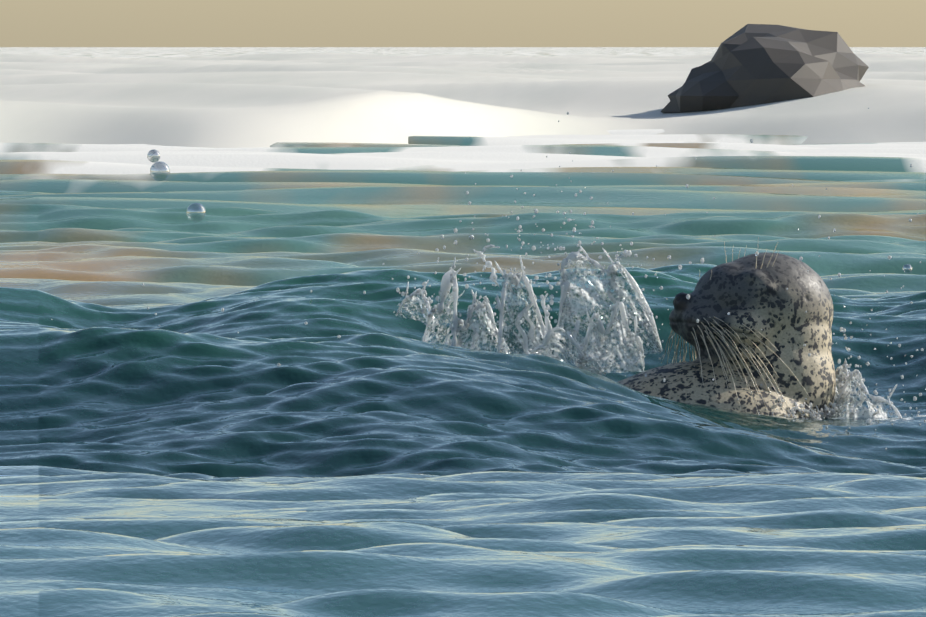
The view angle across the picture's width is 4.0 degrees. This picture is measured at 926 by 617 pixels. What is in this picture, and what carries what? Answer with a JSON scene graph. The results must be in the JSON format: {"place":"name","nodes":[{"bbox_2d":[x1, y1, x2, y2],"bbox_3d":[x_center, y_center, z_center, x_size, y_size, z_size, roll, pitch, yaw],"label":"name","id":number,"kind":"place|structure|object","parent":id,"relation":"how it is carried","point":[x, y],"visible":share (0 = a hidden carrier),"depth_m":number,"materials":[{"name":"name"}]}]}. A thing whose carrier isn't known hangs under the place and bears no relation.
{"place":"outdoors","nodes":[
{"label":"outdoors","id":0,"kind":"place"},
{"bbox_2d":[0,47,925,616],"bbox_3d":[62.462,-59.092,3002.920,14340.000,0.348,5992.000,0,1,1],"label":"sea water","id":1,"kind":"structure","parent":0,"point":[190,449],"depth_m":18.97,"materials":[{"name":"liquid"}]},
{"bbox_2d":[0,52,925,147],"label":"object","id":2,"kind":"object","parent":1,"relation":"on","point":[252,100],"visible":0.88,"depth_m":75.26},
{"bbox_2d":[661,24,868,112],"bbox_3d":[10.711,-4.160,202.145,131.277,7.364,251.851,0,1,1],"label":"shore rocks","id":3,"kind":"object","parent":2,"relation":"on","point":[752,64],"visible":0.54,"depth_m":76.79,"materials":[{"name":"grey stone"}]},
{"bbox_2d":[51,108,925,448],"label":"water splash","id":4,"kind":"object","parent":1,"relation":"on","point":[587,354],"visible":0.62,"depth_m":19.83,"materials":[{"name":"clear liquid"}]},
{"bbox_2d":[147,149,911,273],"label":"bubbles","id":5,"kind":"object","parent":1,"relation":"on","point":[160,171],"visible":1,"depth_m":45.98},
{"bbox_2d":[618,237,835,418],"bbox_3d":[0.389,0.280,20.017,0.495,0.777,0.358,0,1,1],"label":"harbour seal","id":6,"kind":"object","parent":1,"relation":"on","point":[751,294],"visible":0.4,"depth_m":19.92,"materials":[{"name":"beige"}]},
{"bbox_2d":[0,0,925,46],"label":"sky","id":7,"kind":"structure","parent":0,"point":[23,23],"materials":[{"name":"beige"}]}
]}

